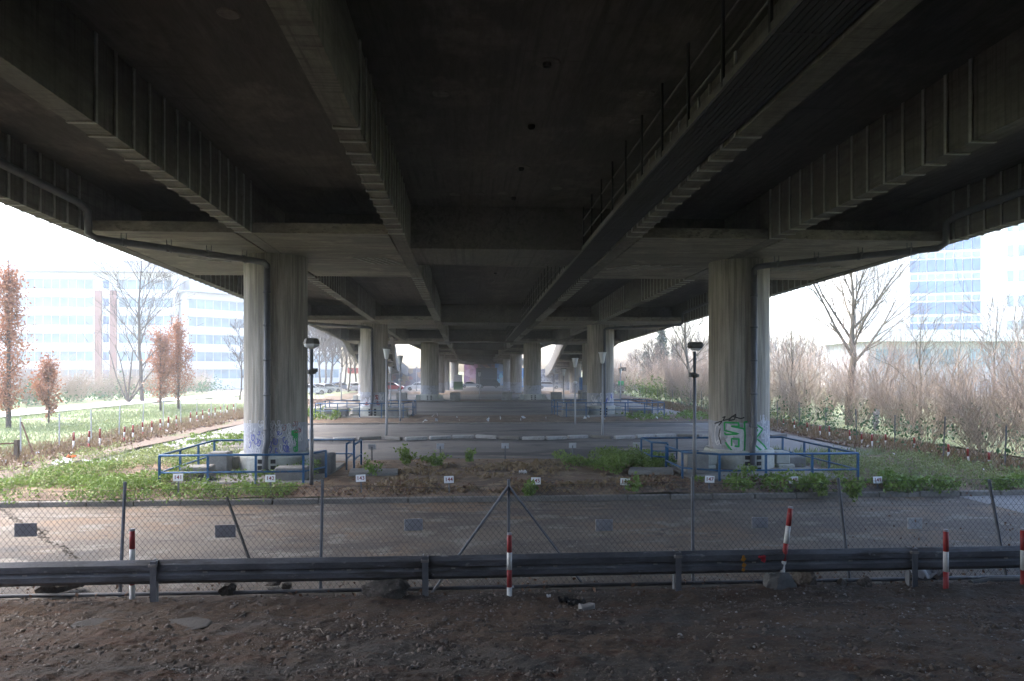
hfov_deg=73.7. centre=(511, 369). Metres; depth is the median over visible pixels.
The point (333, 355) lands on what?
bare tree
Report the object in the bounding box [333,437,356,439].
kerb stone
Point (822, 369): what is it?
bare shrub
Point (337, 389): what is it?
parked car
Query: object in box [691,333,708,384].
bare shrub
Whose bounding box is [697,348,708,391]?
bare shrub
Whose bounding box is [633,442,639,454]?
bay sign
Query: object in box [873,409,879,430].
plastic bag
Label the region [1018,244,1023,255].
side window
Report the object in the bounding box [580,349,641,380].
bare shrub
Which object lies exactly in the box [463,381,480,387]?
parked car
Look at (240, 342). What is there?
bare tree
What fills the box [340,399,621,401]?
earth strip
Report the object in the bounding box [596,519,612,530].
blank plate
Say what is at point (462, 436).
kerb stone
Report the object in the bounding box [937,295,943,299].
lower window
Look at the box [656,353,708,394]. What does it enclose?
bare shrub
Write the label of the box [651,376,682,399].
bare shrub
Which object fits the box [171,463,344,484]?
column plinth
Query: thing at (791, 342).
bare tree
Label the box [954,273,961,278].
lower window
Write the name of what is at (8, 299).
fastigiate oak
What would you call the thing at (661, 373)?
bare shrub
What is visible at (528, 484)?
leafy plant
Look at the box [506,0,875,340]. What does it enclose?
maintenance walkway
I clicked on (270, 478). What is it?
bay sign
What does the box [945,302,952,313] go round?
window
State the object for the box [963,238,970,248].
window
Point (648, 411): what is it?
concrete block
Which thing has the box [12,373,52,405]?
bare shrub
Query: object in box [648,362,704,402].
bare shrub
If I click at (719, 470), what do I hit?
railing
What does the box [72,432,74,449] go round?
marker post
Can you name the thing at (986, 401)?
bare shrub
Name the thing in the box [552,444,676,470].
green weeds
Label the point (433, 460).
leafy plant
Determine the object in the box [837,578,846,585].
rock
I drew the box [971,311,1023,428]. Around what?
bare shrub
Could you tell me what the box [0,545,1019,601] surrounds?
guardrail
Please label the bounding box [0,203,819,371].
sky
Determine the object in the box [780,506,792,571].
marker post
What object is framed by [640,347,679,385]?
bare shrub
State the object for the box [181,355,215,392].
bare shrub
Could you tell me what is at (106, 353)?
stair window
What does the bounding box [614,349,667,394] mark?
bare shrub
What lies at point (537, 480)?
bay sign
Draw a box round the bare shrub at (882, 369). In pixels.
[819,281,948,431]
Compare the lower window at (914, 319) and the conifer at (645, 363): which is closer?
the lower window at (914, 319)
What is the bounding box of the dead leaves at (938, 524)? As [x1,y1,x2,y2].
[847,481,1015,546]
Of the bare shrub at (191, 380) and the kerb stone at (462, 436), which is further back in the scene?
the bare shrub at (191, 380)
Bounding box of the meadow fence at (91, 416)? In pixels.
[20,385,324,454]
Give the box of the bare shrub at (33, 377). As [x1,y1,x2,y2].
[16,349,66,403]
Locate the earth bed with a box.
[388,391,577,393]
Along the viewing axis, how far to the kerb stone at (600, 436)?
29.75 m
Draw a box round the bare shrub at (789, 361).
[770,325,848,398]
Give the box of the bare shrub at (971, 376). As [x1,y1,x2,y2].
[915,323,1023,440]
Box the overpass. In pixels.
[0,0,1023,364]
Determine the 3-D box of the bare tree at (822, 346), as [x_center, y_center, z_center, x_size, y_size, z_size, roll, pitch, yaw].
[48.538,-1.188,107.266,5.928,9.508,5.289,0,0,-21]
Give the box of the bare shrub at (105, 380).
[82,364,124,399]
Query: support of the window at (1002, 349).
in the hall
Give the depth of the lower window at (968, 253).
101.54 m
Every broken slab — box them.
[70,618,111,627]
[168,617,211,630]
[578,602,594,609]
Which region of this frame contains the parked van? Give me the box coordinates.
[478,379,499,387]
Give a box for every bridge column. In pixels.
[0,158,308,474]
[308,320,393,415]
[352,342,359,401]
[415,342,443,401]
[439,354,444,392]
[445,359,449,389]
[450,362,457,387]
[503,359,509,389]
[510,354,521,392]
[518,343,546,399]
[558,374,562,387]
[564,369,569,389]
[570,361,580,392]
[577,343,586,398]
[585,301,708,414]
[699,187,1023,469]
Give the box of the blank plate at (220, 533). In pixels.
[215,525,235,537]
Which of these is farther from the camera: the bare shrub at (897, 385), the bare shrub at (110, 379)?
the bare shrub at (110, 379)
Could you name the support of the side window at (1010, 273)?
in the tower building at (995, 259)
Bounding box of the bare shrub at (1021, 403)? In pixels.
[953,341,1023,441]
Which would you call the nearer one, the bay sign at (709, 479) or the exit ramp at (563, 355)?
the bay sign at (709, 479)
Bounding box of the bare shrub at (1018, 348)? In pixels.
[937,251,1023,426]
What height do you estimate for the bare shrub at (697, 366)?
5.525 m
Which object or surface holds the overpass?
on the bridge column at (275, 354)
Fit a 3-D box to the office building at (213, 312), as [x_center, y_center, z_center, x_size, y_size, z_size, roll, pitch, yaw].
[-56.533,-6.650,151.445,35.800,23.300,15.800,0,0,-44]
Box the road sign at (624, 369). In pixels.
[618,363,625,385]
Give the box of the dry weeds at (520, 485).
[95,470,921,497]
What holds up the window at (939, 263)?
in the tower building at (995, 259)
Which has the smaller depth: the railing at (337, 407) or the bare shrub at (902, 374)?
the bare shrub at (902, 374)
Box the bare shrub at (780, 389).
[770,348,845,422]
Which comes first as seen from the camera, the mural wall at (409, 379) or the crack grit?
the crack grit
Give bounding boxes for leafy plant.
[362,453,382,475]
[393,443,417,465]
[416,450,451,465]
[465,447,476,461]
[522,478,538,495]
[561,453,580,463]
[599,455,634,473]
[623,471,644,493]
[813,472,831,495]
[842,476,870,501]
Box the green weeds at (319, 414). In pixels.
[308,405,350,419]
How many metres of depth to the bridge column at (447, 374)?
123.81 m
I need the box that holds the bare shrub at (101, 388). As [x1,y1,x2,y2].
[90,369,115,399]
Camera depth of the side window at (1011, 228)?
100.00 m
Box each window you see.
[103,280,108,287]
[103,298,108,305]
[103,316,108,323]
[103,334,108,341]
[103,352,108,359]
[876,349,898,363]
[907,349,930,363]
[910,260,917,271]
[910,275,916,279]
[910,282,917,293]
[910,296,916,300]
[910,303,917,314]
[910,317,916,321]
[910,324,917,329]
[918,260,926,271]
[918,281,926,292]
[918,303,926,313]
[918,324,926,329]
[919,253,925,258]
[919,274,925,279]
[927,260,934,271]
[927,281,934,292]
[927,302,934,313]
[928,253,934,257]
[928,274,934,278]
[928,295,934,300]
[936,259,943,271]
[936,281,943,292]
[936,302,943,313]
[936,323,943,329]
[937,252,943,257]
[937,274,943,278]
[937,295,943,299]
[938,349,961,363]
[945,244,952,249]
[945,259,952,270]
[945,280,952,292]
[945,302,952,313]
[945,323,952,329]
[946,252,952,257]
[946,273,952,278]
[946,295,952,299]
[954,241,961,249]
[954,252,961,256]
[954,259,961,270]
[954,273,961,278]
[954,280,961,291]
[954,295,961,299]
[954,302,961,313]
[954,323,961,329]
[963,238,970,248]
[963,258,970,270]
[963,280,970,291]
[963,301,970,312]
[963,323,970,329]
[964,251,970,256]
[964,273,970,277]
[964,294,970,299]
[970,349,992,363]
[972,236,980,248]
[972,258,980,269]
[972,280,980,291]
[972,301,980,312]
[972,323,980,329]
[973,251,979,255]
[973,273,979,277]
[973,294,979,298]
[973,316,979,320]
[1001,349,1023,363]
[1007,226,1013,230]
[1007,245,1013,255]
[1007,270,1013,280]
[1007,295,1013,306]
[1007,321,1013,329]
[1018,223,1023,230]
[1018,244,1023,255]
[1018,270,1023,280]
[1018,295,1023,305]
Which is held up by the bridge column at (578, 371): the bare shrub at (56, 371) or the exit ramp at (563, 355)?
the exit ramp at (563, 355)
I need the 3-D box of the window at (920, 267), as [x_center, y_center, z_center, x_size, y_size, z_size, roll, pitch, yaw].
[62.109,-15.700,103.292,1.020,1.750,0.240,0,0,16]
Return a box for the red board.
[347,368,357,373]
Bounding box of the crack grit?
[0,509,77,558]
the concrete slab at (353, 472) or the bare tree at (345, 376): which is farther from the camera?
the bare tree at (345, 376)
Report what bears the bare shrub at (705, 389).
on the ground at (353, 380)
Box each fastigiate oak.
[0,249,39,427]
[27,350,65,423]
[140,323,184,410]
[164,311,199,408]
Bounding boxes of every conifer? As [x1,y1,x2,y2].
[635,351,650,389]
[644,329,671,389]
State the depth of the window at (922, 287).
103.18 m
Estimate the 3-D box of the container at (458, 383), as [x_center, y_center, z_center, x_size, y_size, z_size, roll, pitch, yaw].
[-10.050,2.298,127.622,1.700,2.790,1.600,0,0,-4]
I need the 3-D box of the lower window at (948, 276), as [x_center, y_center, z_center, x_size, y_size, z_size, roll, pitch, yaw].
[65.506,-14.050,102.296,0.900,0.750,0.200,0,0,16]
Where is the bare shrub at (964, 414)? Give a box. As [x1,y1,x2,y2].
[906,325,1023,461]
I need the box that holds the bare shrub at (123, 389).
[104,370,136,398]
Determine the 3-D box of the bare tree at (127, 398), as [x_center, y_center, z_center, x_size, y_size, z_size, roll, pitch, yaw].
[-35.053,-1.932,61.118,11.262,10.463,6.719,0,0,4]
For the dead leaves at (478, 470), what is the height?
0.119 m
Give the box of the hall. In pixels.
[816,330,1023,397]
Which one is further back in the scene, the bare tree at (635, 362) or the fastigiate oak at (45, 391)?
the bare tree at (635, 362)
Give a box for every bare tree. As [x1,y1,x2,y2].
[81,291,195,401]
[91,250,200,400]
[223,316,243,399]
[308,325,334,383]
[308,326,347,383]
[308,334,348,386]
[310,326,337,383]
[312,329,343,382]
[317,335,352,382]
[322,335,357,391]
[337,343,356,389]
[623,346,641,378]
[631,334,669,380]
[654,317,708,401]
[666,329,696,368]
[690,328,708,367]
[770,332,791,381]
[773,309,814,418]
[780,332,817,382]
[784,253,958,425]
[795,313,829,376]
[807,332,825,389]
[865,302,962,434]
[931,297,995,384]
[956,280,1023,434]
[998,291,1023,409]
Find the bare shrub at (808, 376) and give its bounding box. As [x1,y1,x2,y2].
[771,340,863,417]
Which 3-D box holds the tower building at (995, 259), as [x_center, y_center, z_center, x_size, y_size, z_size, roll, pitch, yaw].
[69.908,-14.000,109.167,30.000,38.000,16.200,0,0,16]
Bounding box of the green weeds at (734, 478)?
[694,463,1023,493]
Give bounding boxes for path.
[0,393,243,416]
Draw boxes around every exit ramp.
[343,334,407,375]
[545,335,618,375]
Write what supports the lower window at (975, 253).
in the tower building at (995, 259)
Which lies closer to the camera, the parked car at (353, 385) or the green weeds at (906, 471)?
the green weeds at (906, 471)
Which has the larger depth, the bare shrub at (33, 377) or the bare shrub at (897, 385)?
the bare shrub at (33, 377)
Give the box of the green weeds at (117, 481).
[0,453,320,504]
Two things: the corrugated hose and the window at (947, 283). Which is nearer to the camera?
the corrugated hose
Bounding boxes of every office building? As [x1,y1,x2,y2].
[0,259,188,388]
[176,279,339,388]
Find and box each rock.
[35,585,84,593]
[218,582,236,595]
[261,582,280,585]
[281,582,291,588]
[361,578,410,598]
[763,572,796,589]
[791,572,816,584]
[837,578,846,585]
[857,576,871,586]
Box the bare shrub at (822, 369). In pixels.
[772,337,883,417]
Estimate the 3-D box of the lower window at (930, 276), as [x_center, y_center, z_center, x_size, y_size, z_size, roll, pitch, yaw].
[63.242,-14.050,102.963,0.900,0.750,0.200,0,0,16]
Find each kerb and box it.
[0,490,1023,507]
[308,421,708,424]
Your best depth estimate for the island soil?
17.50 m
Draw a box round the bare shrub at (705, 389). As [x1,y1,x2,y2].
[678,363,708,407]
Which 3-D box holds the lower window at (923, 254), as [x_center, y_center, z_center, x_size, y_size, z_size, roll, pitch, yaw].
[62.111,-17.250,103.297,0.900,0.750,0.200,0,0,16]
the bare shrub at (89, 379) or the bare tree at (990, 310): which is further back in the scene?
the bare shrub at (89, 379)
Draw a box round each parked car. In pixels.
[308,384,327,394]
[309,384,334,393]
[321,383,340,391]
[332,382,347,389]
[347,382,357,390]
[388,382,403,390]
[406,382,420,389]
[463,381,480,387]
[541,381,560,388]
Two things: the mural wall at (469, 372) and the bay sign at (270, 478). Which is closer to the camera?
the bay sign at (270, 478)
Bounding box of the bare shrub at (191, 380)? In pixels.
[182,370,203,394]
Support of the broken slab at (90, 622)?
on the dirt bank
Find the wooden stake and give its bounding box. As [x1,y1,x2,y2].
[225,497,249,557]
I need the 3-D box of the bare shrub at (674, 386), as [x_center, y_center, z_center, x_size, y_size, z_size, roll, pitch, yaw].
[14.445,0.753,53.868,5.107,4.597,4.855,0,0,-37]
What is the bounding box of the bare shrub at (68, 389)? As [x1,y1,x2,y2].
[52,375,84,401]
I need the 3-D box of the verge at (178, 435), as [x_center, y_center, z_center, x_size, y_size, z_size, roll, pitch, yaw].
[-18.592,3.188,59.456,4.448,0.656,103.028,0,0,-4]
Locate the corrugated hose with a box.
[968,576,1019,582]
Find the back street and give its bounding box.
[132,385,811,391]
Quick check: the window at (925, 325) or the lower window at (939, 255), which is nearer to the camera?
the lower window at (939, 255)
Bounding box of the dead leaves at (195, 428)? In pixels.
[0,399,333,470]
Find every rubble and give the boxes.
[0,575,1023,680]
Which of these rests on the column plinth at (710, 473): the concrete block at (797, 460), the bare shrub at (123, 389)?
the concrete block at (797, 460)
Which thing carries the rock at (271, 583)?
on the car park
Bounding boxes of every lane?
[0,394,389,507]
[163,423,851,460]
[323,401,628,415]
[388,394,577,399]
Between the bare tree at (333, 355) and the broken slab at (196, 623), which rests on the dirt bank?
the broken slab at (196, 623)
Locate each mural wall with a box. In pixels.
[392,368,420,386]
[464,364,477,382]
[478,364,494,367]
[495,364,502,384]
[541,369,557,384]
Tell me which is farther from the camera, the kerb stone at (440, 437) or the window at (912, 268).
the window at (912, 268)
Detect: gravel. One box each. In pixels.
[6,519,1016,591]
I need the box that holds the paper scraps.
[334,414,676,421]
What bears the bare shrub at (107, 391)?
on the ground at (353, 380)
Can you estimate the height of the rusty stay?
1.229 m
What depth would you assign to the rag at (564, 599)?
8.49 m
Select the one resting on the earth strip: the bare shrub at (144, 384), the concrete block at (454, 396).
the concrete block at (454, 396)
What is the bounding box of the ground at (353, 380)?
[13,372,1023,500]
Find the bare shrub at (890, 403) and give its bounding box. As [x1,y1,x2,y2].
[846,347,975,440]
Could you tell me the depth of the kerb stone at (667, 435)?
30.43 m
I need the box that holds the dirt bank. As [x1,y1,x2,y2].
[0,581,1023,680]
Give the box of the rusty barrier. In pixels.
[0,440,19,458]
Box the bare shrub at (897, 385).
[842,344,943,427]
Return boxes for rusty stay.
[21,422,33,454]
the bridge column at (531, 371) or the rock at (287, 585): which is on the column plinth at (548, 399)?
the bridge column at (531, 371)
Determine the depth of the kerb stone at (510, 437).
29.39 m
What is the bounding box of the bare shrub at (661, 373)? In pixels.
[652,356,677,393]
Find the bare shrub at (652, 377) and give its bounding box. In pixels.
[637,363,675,388]
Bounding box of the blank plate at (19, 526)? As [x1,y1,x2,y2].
[14,523,36,536]
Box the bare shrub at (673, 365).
[648,343,708,396]
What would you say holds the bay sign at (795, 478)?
on the island soil
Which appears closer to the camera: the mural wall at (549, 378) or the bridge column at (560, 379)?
the bridge column at (560, 379)
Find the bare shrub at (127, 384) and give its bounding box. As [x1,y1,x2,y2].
[106,371,146,396]
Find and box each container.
[454,375,462,389]
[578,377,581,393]
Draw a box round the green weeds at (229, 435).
[158,428,243,447]
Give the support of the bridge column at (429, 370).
on the column plinth at (432, 400)
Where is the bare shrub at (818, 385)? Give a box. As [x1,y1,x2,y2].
[796,353,880,421]
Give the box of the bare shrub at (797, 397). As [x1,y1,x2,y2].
[770,338,857,425]
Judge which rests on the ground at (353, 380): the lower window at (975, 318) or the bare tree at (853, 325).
the bare tree at (853, 325)
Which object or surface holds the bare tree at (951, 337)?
on the ground at (353, 380)
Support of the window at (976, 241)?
in the tower building at (995, 259)
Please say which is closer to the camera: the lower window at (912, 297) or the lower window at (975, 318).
the lower window at (975, 318)
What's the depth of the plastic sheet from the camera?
9.60 m
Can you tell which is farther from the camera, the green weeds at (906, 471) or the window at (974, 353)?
the window at (974, 353)
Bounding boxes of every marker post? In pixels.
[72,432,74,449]
[88,430,89,446]
[99,428,100,445]
[129,528,134,599]
[507,532,511,595]
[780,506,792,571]
[943,529,948,588]
[947,443,949,455]
[1020,528,1023,584]
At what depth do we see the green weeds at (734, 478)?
16.46 m
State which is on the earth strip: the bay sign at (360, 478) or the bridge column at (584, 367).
the bridge column at (584, 367)
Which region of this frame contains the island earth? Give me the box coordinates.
[308,414,708,422]
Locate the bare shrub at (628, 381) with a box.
[617,369,641,389]
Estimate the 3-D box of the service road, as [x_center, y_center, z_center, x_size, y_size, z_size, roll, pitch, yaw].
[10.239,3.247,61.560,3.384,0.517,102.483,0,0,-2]
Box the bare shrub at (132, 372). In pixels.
[112,348,151,391]
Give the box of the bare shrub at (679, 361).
[644,335,708,378]
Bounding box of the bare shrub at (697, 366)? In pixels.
[668,357,708,384]
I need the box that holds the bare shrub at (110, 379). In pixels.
[85,346,127,397]
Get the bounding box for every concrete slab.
[349,468,397,476]
[628,467,672,474]
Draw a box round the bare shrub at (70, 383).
[57,355,106,401]
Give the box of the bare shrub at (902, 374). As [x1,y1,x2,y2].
[859,330,1013,438]
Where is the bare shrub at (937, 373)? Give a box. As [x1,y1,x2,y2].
[883,330,1000,433]
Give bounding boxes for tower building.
[820,278,837,386]
[838,223,1023,332]
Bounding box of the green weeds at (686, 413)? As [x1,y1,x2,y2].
[617,409,708,420]
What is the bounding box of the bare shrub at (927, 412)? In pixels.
[875,358,1011,445]
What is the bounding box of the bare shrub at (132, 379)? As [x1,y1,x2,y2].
[112,367,143,398]
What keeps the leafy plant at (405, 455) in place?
on the island soil
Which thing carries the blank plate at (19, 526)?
attached to the chain link fence at (508, 489)
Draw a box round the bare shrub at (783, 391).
[770,351,810,418]
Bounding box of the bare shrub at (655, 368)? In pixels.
[641,353,676,394]
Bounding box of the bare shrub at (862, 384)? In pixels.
[823,359,911,419]
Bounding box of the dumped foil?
[50,457,92,465]
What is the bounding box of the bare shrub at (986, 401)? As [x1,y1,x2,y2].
[946,366,1022,440]
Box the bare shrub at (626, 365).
[614,346,646,389]
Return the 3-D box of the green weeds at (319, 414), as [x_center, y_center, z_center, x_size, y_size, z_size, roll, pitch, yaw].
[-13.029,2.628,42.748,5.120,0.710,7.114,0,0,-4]
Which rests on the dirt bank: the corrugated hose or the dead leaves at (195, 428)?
the corrugated hose
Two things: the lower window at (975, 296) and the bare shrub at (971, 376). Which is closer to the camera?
the bare shrub at (971, 376)
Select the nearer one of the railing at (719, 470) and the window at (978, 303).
the railing at (719, 470)
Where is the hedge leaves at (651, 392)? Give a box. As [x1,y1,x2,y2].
[624,375,833,421]
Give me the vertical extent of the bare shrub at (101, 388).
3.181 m
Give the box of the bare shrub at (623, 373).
[614,353,642,393]
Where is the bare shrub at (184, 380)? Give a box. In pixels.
[172,363,198,394]
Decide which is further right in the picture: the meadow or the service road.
the service road
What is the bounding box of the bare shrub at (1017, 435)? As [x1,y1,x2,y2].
[921,340,1023,453]
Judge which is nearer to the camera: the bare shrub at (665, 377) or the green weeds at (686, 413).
the green weeds at (686, 413)
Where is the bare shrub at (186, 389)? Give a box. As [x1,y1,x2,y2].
[175,357,208,394]
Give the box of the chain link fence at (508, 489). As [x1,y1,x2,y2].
[0,476,1023,597]
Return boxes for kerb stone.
[187,437,211,441]
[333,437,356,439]
[358,436,381,439]
[384,436,402,439]
[405,436,427,440]
[429,435,450,439]
[452,435,474,438]
[475,434,496,438]
[499,435,520,439]
[522,436,544,439]
[545,436,566,439]
[567,435,587,438]
[590,434,611,438]
[614,435,634,438]
[635,434,654,437]
[654,433,675,436]
[677,434,699,436]
[770,433,786,436]
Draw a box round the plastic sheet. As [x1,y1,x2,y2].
[910,569,949,579]
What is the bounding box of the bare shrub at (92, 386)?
[61,359,107,401]
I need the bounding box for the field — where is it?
[614,391,1023,456]
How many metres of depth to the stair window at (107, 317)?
135.13 m
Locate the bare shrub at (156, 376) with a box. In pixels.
[133,355,188,394]
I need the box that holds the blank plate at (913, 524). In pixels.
[907,518,921,528]
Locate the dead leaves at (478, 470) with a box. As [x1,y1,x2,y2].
[0,456,981,496]
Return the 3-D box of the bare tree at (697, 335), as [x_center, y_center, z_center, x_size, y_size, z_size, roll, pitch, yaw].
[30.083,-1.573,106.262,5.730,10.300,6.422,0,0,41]
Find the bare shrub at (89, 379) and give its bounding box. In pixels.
[55,356,112,400]
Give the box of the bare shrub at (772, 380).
[770,366,789,404]
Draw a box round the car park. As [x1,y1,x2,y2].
[0,496,1023,600]
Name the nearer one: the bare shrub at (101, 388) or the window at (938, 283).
the bare shrub at (101, 388)
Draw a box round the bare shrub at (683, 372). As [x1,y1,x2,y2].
[661,350,708,402]
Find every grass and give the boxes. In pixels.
[0,402,308,470]
[0,446,239,500]
[773,444,1023,490]
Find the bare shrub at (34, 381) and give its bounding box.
[12,366,63,404]
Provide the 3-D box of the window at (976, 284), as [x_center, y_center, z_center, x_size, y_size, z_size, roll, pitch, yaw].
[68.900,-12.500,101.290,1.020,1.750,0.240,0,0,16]
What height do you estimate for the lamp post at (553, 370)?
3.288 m
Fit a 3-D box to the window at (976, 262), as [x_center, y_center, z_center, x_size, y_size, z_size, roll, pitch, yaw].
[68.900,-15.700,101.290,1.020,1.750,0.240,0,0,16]
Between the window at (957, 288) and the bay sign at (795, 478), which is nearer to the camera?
the bay sign at (795, 478)
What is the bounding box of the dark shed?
[476,368,496,383]
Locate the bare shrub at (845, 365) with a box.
[771,293,955,425]
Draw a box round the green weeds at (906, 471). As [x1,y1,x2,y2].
[775,447,1023,492]
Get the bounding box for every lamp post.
[303,338,319,484]
[339,367,342,399]
[382,348,390,435]
[388,367,391,406]
[398,355,402,420]
[478,372,480,398]
[552,369,555,391]
[561,368,565,405]
[572,358,578,424]
[598,352,606,434]
[618,368,621,401]
[687,342,703,475]
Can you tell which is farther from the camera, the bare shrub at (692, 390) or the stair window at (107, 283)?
the stair window at (107, 283)
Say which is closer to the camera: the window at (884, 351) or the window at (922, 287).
the window at (884, 351)
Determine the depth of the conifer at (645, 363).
113.25 m
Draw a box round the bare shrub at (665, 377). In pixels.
[653,366,692,396]
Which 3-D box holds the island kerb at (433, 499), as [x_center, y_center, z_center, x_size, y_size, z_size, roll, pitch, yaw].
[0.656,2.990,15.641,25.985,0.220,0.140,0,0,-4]
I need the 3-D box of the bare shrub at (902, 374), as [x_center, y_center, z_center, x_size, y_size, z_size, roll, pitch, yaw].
[17.881,0.655,29.234,5.067,4.798,5.330,0,0,14]
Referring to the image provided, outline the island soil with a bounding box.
[0,455,1023,500]
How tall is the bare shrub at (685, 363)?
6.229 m
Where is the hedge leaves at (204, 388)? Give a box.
[1,371,233,409]
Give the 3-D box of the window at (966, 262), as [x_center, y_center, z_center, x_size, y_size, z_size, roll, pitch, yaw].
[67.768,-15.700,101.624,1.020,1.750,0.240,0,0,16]
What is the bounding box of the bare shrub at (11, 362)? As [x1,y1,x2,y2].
[0,344,33,381]
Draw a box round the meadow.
[0,391,356,455]
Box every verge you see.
[0,391,357,478]
[614,394,1023,472]
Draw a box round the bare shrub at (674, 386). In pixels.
[660,354,708,404]
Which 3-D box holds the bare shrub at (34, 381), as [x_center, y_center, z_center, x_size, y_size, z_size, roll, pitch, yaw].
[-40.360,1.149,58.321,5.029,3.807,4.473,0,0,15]
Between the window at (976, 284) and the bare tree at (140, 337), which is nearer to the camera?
the bare tree at (140, 337)
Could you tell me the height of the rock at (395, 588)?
0.388 m
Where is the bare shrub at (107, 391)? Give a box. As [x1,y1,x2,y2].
[96,372,122,399]
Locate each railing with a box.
[158,439,361,484]
[315,400,415,417]
[551,399,664,416]
[640,436,858,480]
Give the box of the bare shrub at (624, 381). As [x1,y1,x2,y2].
[614,369,636,391]
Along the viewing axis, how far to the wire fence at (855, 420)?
27.37 m
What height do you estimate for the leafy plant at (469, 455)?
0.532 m
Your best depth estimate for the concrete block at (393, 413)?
42.44 m
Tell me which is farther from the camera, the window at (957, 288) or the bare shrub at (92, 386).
the window at (957, 288)
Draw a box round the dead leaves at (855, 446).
[621,398,1021,473]
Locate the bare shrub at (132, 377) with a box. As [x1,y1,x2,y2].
[108,360,155,396]
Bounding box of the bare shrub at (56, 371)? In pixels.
[16,344,79,396]
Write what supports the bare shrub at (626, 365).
on the ground at (353, 380)
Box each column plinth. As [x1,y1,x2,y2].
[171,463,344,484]
[321,413,411,417]
[407,399,452,400]
[508,398,558,400]
[555,412,658,416]
[667,459,848,480]
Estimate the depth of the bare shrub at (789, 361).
44.98 m
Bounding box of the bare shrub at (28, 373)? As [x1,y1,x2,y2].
[14,333,77,405]
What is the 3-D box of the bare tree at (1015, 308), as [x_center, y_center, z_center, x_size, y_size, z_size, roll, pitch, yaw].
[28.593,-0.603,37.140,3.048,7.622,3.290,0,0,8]
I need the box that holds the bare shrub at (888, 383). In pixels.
[843,347,954,425]
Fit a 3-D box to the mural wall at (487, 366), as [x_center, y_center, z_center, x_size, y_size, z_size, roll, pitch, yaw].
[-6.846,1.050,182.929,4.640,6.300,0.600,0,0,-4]
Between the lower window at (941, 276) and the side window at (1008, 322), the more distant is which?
the lower window at (941, 276)
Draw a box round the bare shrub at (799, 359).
[770,329,833,403]
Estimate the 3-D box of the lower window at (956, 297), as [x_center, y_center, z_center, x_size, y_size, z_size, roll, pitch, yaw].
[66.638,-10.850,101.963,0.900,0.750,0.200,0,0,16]
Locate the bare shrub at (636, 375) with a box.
[623,354,661,391]
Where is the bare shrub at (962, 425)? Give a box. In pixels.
[921,360,1023,456]
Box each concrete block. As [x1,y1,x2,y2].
[181,464,215,480]
[209,451,232,474]
[275,465,308,479]
[314,452,335,473]
[324,408,348,416]
[388,408,407,415]
[396,392,406,399]
[450,392,459,400]
[502,392,511,399]
[551,392,561,400]
[562,406,587,414]
[580,392,586,398]
[629,407,651,414]
[677,451,708,472]
[789,455,805,466]
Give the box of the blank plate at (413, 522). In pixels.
[404,519,422,530]
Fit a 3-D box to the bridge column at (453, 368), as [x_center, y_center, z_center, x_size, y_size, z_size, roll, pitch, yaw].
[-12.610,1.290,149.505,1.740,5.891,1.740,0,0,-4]
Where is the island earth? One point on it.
(493, 418)
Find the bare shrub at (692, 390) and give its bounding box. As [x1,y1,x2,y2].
[681,372,706,403]
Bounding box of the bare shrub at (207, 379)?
[193,359,217,392]
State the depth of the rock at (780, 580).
9.00 m
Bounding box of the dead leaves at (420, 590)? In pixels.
[1,568,1009,601]
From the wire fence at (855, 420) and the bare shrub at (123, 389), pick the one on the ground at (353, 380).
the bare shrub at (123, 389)
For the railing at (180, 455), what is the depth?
17.33 m
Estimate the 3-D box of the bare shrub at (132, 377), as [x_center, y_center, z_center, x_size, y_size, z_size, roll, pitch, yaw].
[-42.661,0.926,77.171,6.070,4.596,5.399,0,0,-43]
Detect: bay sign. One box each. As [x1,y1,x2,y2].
[173,474,182,490]
[265,475,274,497]
[356,474,365,491]
[368,444,375,459]
[437,444,443,455]
[444,476,453,492]
[501,443,508,458]
[531,477,540,489]
[569,443,575,454]
[620,478,629,489]
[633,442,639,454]
[705,476,714,488]
[789,476,797,487]
[873,476,881,488]
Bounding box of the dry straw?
[330,458,679,494]
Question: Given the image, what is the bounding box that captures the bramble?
[671,385,1023,473]
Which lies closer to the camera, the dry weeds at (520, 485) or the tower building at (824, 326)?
the dry weeds at (520, 485)
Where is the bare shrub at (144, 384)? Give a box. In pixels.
[137,364,176,396]
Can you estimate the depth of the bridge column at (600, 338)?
44.06 m
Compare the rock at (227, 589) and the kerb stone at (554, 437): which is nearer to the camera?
the rock at (227, 589)
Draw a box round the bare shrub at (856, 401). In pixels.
[804,341,925,432]
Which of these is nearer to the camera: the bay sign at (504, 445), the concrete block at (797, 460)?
the concrete block at (797, 460)
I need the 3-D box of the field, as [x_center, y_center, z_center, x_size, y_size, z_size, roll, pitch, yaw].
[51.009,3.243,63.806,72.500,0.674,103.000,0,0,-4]
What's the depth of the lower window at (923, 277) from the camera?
103.20 m
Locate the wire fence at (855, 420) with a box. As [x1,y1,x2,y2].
[614,383,1023,466]
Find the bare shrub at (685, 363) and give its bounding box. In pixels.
[655,345,707,401]
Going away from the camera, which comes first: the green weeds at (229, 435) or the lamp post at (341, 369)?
the green weeds at (229, 435)
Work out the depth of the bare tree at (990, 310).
31.35 m
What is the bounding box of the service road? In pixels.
[572,394,1023,512]
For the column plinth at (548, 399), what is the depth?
65.73 m

